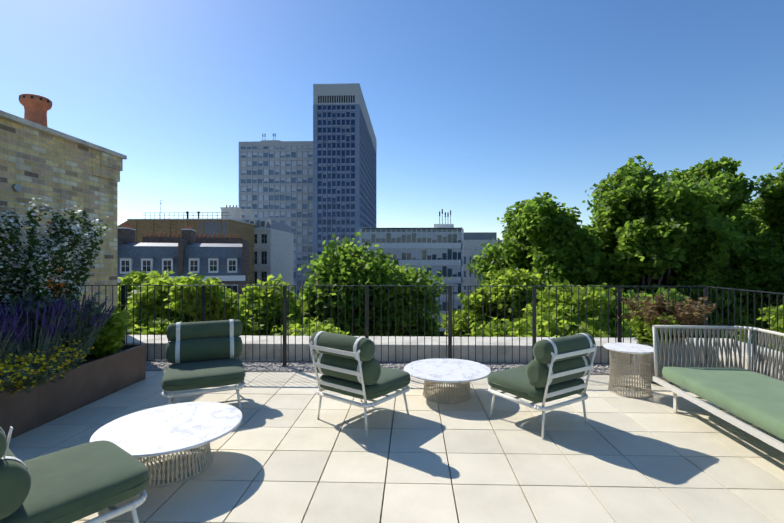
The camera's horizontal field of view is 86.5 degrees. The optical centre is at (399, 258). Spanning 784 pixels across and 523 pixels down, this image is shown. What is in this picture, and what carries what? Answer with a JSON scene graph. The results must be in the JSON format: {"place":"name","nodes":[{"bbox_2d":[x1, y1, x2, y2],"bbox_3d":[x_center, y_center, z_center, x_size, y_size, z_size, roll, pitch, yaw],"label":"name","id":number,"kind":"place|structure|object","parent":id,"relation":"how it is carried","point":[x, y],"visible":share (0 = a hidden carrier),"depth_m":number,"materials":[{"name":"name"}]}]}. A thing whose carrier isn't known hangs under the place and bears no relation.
{"place":"outdoors","nodes":[
{"label":"outdoors","id":0,"kind":"place"},
{"bbox_2d":[0,354,23,392],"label":"flowering plant","id":1,"kind":"object","parent":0,"point":[6,374],"depth_m":3.38,"materials":[{"name":"plant"}]},
{"bbox_2d":[2,349,126,366],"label":"planter soil","id":2,"kind":"structure","parent":0,"point":[91,357],"depth_m":4.77,"materials":[{"name":"brown soil"}]},
{"bbox_2d":[0,302,22,345],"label":"lavender","id":3,"kind":"object","parent":2,"relation":"on","point":[10,315],"visible":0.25,"depth_m":3.95,"materials":[{"name":"purple plant"}]},
{"bbox_2d":[0,303,26,366],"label":"lavender","id":4,"kind":"object","parent":2,"relation":"on","point":[3,325],"visible":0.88,"depth_m":3.57,"materials":[{"name":"purple plant"}]},
{"bbox_2d":[0,349,66,396],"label":"flowering plant","id":5,"kind":"object","parent":2,"relation":"on","point":[26,384],"depth_m":3.55,"materials":[{"name":"green plant"}]},
{"bbox_2d":[0,296,76,364],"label":"lavender","id":6,"kind":"object","parent":2,"relation":"on","point":[46,339],"visible":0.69,"depth_m":3.90,"materials":[{"name":"purple plant"}]},
{"bbox_2d":[4,339,94,382],"bbox_3d":[-3.321,0.991,3.966,0.640,0.403,0.823,0,0,-18],"label":"flowering plant","id":7,"kind":"object","parent":2,"relation":"on","point":[62,359],"depth_m":3.92,"materials":[{"name":"plant"}]},
{"bbox_2d":[0,290,108,357],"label":"lavender","id":8,"kind":"object","parent":2,"relation":"on","point":[49,300],"depth_m":4.38,"materials":[{"name":"purple plant"}]},
{"bbox_2d":[0,198,110,359],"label":"shrub","id":9,"kind":"object","parent":2,"relation":"on","point":[23,271],"depth_m":4.62,"materials":[{"name":"green plant"}]},
{"bbox_2d":[42,221,66,296],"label":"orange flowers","id":10,"kind":"object","parent":9,"relation":"attached to","point":[61,284],"visible":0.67,"depth_m":4.67,"materials":[{"name":"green plant"}]},
{"bbox_2d":[17,293,115,365],"bbox_3d":[-3.505,0.747,4.414,0.823,0.768,0.789,0,0,2],"label":"lavender","id":11,"kind":"object","parent":2,"relation":"on","point":[81,330],"visible":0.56,"depth_m":4.35,"materials":[{"name":"purple plant"}]},
{"bbox_2d":[74,305,131,357],"bbox_3d":[-3.522,0.867,4.935,0.880,0.664,0.814,0,0,2],"label":"shrub","id":12,"kind":"object","parent":2,"relation":"on","point":[112,332],"depth_m":4.77,"materials":[{"name":"green plant"}]},
{"bbox_2d":[0,426,149,522],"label":"chair cushions","id":13,"kind":"object","parent":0,"point":[73,484],"visible":1,"depth_m":2.01,"materials":[{"name":"green fabric"}]},
{"bbox_2d":[118,269,193,334],"bbox_3d":[-10.335,9.734,16.013,6.345,18.560,6.117,0,0,2],"label":"bush","id":14,"kind":"object","parent":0,"point":[142,277],"depth_m":14.92,"materials":[{"name":"green plant"}]},
{"bbox_2d":[118,203,256,294],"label":"building","id":15,"kind":"structure","parent":0,"point":[220,227],"depth_m":63.09,"materials":[{"name":"brick"}]},
{"bbox_2d":[125,272,263,335],"bbox_3d":[-7.279,9.735,14.522,5.714,18.580,5.159,0,0,2],"label":"bush","id":16,"kind":"object","parent":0,"point":[193,279],"depth_m":13.75,"materials":[{"name":"green plant"}]},
{"bbox_2d":[220,205,292,330],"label":"white stone building","id":17,"kind":"structure","parent":0,"point":[273,248],"depth_m":74.20,"materials":[{"name":"clear stone"}]},
{"bbox_2d":[239,134,312,300],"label":"slab block","id":18,"kind":"structure","parent":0,"point":[275,180],"depth_m":166.57,"materials":[{"name":"concrete"}]},
{"bbox_2d":[239,274,318,335],"bbox_3d":[-5.990,9.889,18.644,6.122,18.343,5.754,0,0,2],"label":"bush","id":19,"kind":"object","parent":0,"point":[273,307],"depth_m":18.40,"materials":[{"name":"green plant"}]},
{"bbox_2d":[274,318,348,335],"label":"bush","id":20,"kind":"object","parent":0,"point":[328,328],"depth_m":14.63,"materials":[{"name":"green plant"}]},
{"bbox_2d":[0,0,783,239],"label":"sky","id":21,"kind":"structure","parent":0,"point":[476,109],"materials":[{"name":"blue"}]},
{"bbox_2d":[464,232,502,320],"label":"stone building","id":22,"kind":"structure","parent":0,"point":[473,241],"depth_m":111.34,"materials":[{"name":"grey stone"}]},
{"bbox_2d":[441,267,547,336],"bbox_3d":[6.524,9.764,24.755,7.961,18.632,7.729,0,0,2],"label":"bush","id":23,"kind":"object","parent":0,"point":[508,279],"depth_m":24.66,"materials":[{"name":"green plant"}]},
{"bbox_2d":[465,278,636,337],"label":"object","id":24,"kind":"object","parent":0,"point":[526,327],"depth_m":16.15,"materials":[{"name":"green plant"}]},
{"bbox_2d":[617,289,715,343],"bbox_3d":[3.311,0.740,5.190,1.072,0.706,1.066,0,0,2],"label":"shrub","id":25,"kind":"object","parent":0,"point":[692,312],"depth_m":5.00,"materials":[{"name":"brown plant"}]},
{"bbox_2d":[756,305,782,351],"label":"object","id":26,"kind":"object","parent":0,"point":[773,318],"depth_m":19.54,"materials":[{"name":"green plant"}]},
{"bbox_3d":[-4.689,10.409,-2.549,19.050,17.200,18.740,0,0,2],"label":"building","id":27,"kind":"object","parent":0,"visible":0},
{"bbox_2d":[0,118,122,313],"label":"brick wall","id":28,"kind":"structure","parent":27,"relation":"on","point":[49,170],"depth_m":6.27,"materials":[{"name":"beige brick"}]},
{"bbox_2d":[12,184,21,190],"bbox_3d":[-5.049,-0.941,5.496,0.040,0.097,0.100,0,0,2],"label":"wall light","id":29,"kind":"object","parent":28,"relation":"attached to","point":[16,187],"depth_m":5.48,"materials":[{"name":"silver metal"}]},
{"bbox_2d":[0,110,126,158],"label":"wall coping","id":30,"kind":"object","parent":28,"relation":"on","point":[34,125],"depth_m":6.02,"materials":[{"name":"stone"}]},
{"bbox_2d":[19,93,51,126],"bbox_3d":[-5.379,-2.121,6.156,0.370,0.520,0.370,0,0,2],"label":"chimney pot","id":31,"kind":"object","parent":30,"relation":"on","point":[36,109],"visible":0.71,"depth_m":6.05,"materials":[{"name":"ceramic"}]},
{"bbox_2d":[380,391,455,522],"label":"joint","id":32,"kind":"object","parent":27,"relation":"on","point":[387,465],"depth_m":3.11,"materials":[{"name":"concrete"}]},
{"bbox_2d":[146,370,633,374],"bbox_3d":[-0.491,1.528,5.523,9.150,0.062,0.008,0,0,2],"label":"edge strip","id":33,"kind":"object","parent":32,"relation":"on","point":[318,372],"depth_m":5.55,"materials":[{"name":"silver metal"}]},
{"bbox_2d":[8,371,783,522],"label":"tiles","id":34,"kind":"object","parent":32,"relation":"on","point":[281,453],"visible":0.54,"depth_m":3.13,"materials":[{"name":"beige tile"}]},
{"bbox_2d":[0,344,145,438],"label":"planter","id":35,"kind":"object","parent":34,"relation":"on","point":[85,384],"visible":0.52,"depth_m":4.10,"materials":[{"name":"brown metal"}]},
{"bbox_2d":[83,490,146,522],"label":"chair frame","id":36,"kind":"object","parent":34,"relation":"on","point":[132,505],"visible":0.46,"depth_m":2.08,"materials":[{"name":"white metal"}]},
{"bbox_2d":[136,443,212,486],"bbox_3d":[-1.653,1.365,3.021,0.545,0.286,0.545,0,0,2],"label":"table base","id":37,"kind":"object","parent":34,"relation":"on","point":[205,448],"visible":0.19,"depth_m":2.83,"materials":[{"name":"beige wicker"}]},
{"bbox_2d":[89,402,242,457],"bbox_3d":[-1.653,1.210,3.021,0.960,0.022,0.960,0,0,2],"label":"table top","id":38,"kind":"object","parent":37,"relation":"on","point":[165,429],"visible":0.92,"depth_m":2.94,"materials":[{"name":"white stone"}]},
{"bbox_2d":[161,363,244,411],"bbox_3d":[-2.001,1.126,4.287,0.733,0.770,0.801,0,0,-24],"label":"chair frame","id":39,"kind":"object","parent":34,"relation":"on","point":[236,387],"visible":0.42,"depth_m":3.95,"materials":[{"name":"white metal"}]},
{"bbox_2d":[161,319,245,390],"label":"chair cushions","id":40,"kind":"object","parent":39,"relation":"on","point":[203,354],"visible":1,"depth_m":4.34,"materials":[{"name":"green fabric"}]},
{"bbox_2d":[309,341,409,435],"bbox_3d":[-0.365,1.126,3.952,0.693,0.770,0.758,0,0,37],"label":"chair frame","id":41,"kind":"object","parent":34,"relation":"on","point":[365,405],"visible":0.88,"depth_m":3.69,"materials":[{"name":"white metal"}]},
{"bbox_2d":[310,331,410,399],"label":"chair cushions","id":42,"kind":"object","parent":41,"relation":"on","point":[379,381],"visible":0.85,"depth_m":3.68,"materials":[{"name":"green fabric"}]},
{"bbox_2d":[422,380,471,403],"bbox_3d":[0.521,1.370,4.596,0.545,0.276,0.545,0,0,2],"label":"table base","id":43,"kind":"object","parent":34,"relation":"on","point":[459,386],"visible":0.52,"depth_m":4.39,"materials":[{"name":"beige wicker"}]},
{"bbox_2d":[404,358,490,382],"bbox_3d":[0.521,1.220,4.596,0.950,0.022,0.950,0,0,2],"label":"table top","id":44,"kind":"object","parent":43,"relation":"on","point":[446,370],"visible":0.98,"depth_m":4.51,"materials":[{"name":"white stone"}]},
{"bbox_2d":[488,344,596,439],"bbox_3d":[1.307,1.126,3.869,0.690,0.770,0.758,0,0,-33],"label":"chair frame","id":45,"kind":"object","parent":34,"relation":"on","point":[543,409],"visible":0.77,"depth_m":3.61,"materials":[{"name":"white metal"}]},
{"bbox_2d":[487,333,595,402],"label":"chair cushions","id":46,"kind":"object","parent":45,"relation":"on","point":[528,381],"visible":0.9,"depth_m":3.60,"materials":[{"name":"green fabric"}]},
{"bbox_2d":[608,350,651,398],"bbox_3d":[2.601,1.265,4.712,0.440,0.486,0.440,0,0,2],"label":"side table base","id":47,"kind":"object","parent":34,"relation":"on","point":[615,375],"visible":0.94,"depth_m":4.57,"materials":[{"name":"beige wicker"}]},
{"bbox_2d":[604,342,653,353],"bbox_3d":[2.601,1.010,4.712,0.530,0.022,0.530,0,0,2],"label":"side table top","id":48,"kind":"object","parent":47,"relation":"on","point":[631,348],"visible":0.85,"depth_m":4.64,"materials":[{"name":"white stone"}]},
{"bbox_2d":[633,340,689,384],"bbox_3d":[3.245,1.259,5.163,0.620,0.500,0.620,0,0,2],"label":"pot","id":49,"kind":"object","parent":34,"relation":"on","point":[652,371],"visible":0.15,"depth_m":4.95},
{"bbox_2d":[626,308,679,344],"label":"shrub","id":50,"kind":"object","parent":49,"relation":"in","point":[640,327],"depth_m":5.06,"materials":[{"name":"green plant"}]},
{"bbox_2d":[652,325,783,451],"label":"sofa frame","id":51,"kind":"object","parent":34,"relation":"on","point":[723,414],"visible":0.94,"depth_m":4.01,"materials":[{"name":"white metal"}]},
{"bbox_2d":[656,328,783,380],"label":"sofa ropes","id":52,"kind":"object","parent":51,"relation":"attached to","point":[772,359],"visible":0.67,"depth_m":4.29,"materials":[{"name":"grey fabric"}]},
{"bbox_2d":[662,367,783,439],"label":"sofa cushion","id":53,"kind":"object","parent":51,"relation":"on","point":[754,398],"visible":1,"depth_m":3.45,"materials":[{"name":"green fabric"}]},
{"bbox_3d":[-0.566,1.536,-2.985,9.520,0.046,18.120,0,0,2],"label":"gravel bed","id":54,"kind":"object","parent":32,"relation":"on","visible":0},
{"bbox_2d":[64,285,783,374],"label":"railing","id":55,"kind":"object","parent":54,"relation":"on","point":[619,320],"visible":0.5,"depth_m":5.72,"materials":[{"name":"black metal"}]},
{"bbox_2d":[146,359,720,374],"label":"pebbles","id":56,"kind":"object","parent":54,"relation":"on","point":[306,366],"visible":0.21,"depth_m":5.77,"materials":[{"name":"grey gravel"}]},
{"bbox_2d":[125,335,782,379],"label":"parapet","id":57,"kind":"structure","parent":27,"relation":"on","point":[402,348],"depth_m":6.11,"materials":[{"name":"concrete"}]},
{"label":"ground","id":58,"kind":"structure","parent":0,"visible":0},
{"bbox_2d":[118,223,248,315],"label":"georgian row","id":59,"kind":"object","parent":58,"relation":"on","point":[224,260],"visible":0.31,"depth_m":46.53,"materials":[{"name":"brick"}]},
{"bbox_2d":[313,83,376,284],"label":"tower","id":60,"kind":"structure","parent":58,"relation":"on","point":[344,167],"depth_m":150.88,"materials":[{"name":"concrete"}]},
{"bbox_2d":[293,232,450,336],"bbox_3d":[-1.786,8.876,22.225,8.552,20.329,8.722,0,0,2],"label":"tree","id":61,"kind":"object","parent":58,"relation":"on","point":[356,266],"depth_m":20.12,"materials":[{"name":"green plant"}]},
{"bbox_2d":[359,209,463,336],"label":"office building","id":62,"kind":"structure","parent":58,"relation":"on","point":[438,247],"depth_m":89.95,"materials":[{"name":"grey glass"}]},
{"bbox_2d":[500,209,514,240],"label":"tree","id":63,"kind":"object","parent":58,"relation":"on","point":[506,234],"depth_m":43.35,"materials":[{"name":"green plant"}]},
{"bbox_2d":[465,192,616,324],"bbox_3d":[10.052,7.037,29.651,10.353,23.988,9.708,0,0,2],"label":"tree","id":64,"kind":"object","parent":58,"relation":"on","point":[549,230],"depth_m":27.32,"materials":[{"name":"green plant"}]},
{"bbox_2d":[582,196,599,226],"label":"tree","id":65,"kind":"object","parent":58,"relation":"on","point":[594,205],"depth_m":47.54,"materials":[{"name":"green plant"}]},
{"bbox_2d":[581,154,756,337],"bbox_3d":[17.774,5.800,29.567,11.159,26.510,10.729,0,0,2],"label":"tree","id":66,"kind":"object","parent":58,"relation":"on","point":[656,202],"depth_m":26.84,"materials":[{"name":"green plant"}]},
{"bbox_2d":[657,156,783,347],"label":"tree","id":67,"kind":"object","parent":58,"relation":"on","point":[757,263],"depth_m":30.09,"materials":[{"name":"green plant"}]},
{"bbox_2d":[733,199,765,229],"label":"tree","id":68,"kind":"object","parent":58,"relation":"on","point":[740,210],"depth_m":44.85,"materials":[{"name":"green plant"}]},
{"bbox_2d":[738,162,783,349],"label":"tree","id":69,"kind":"object","parent":58,"relation":"on","point":[769,203],"depth_m":31.69,"materials":[{"name":"green plant"}]},
{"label":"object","id":70,"kind":"object","parent":58,"relation":"on","visible":0},
{"bbox_2d":[616,287,757,345],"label":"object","id":71,"kind":"object","parent":70,"relation":"attached to","point":[679,298],"visible":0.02,"depth_m":17.26,"materials":[{"name":"green plant"}]}
]}

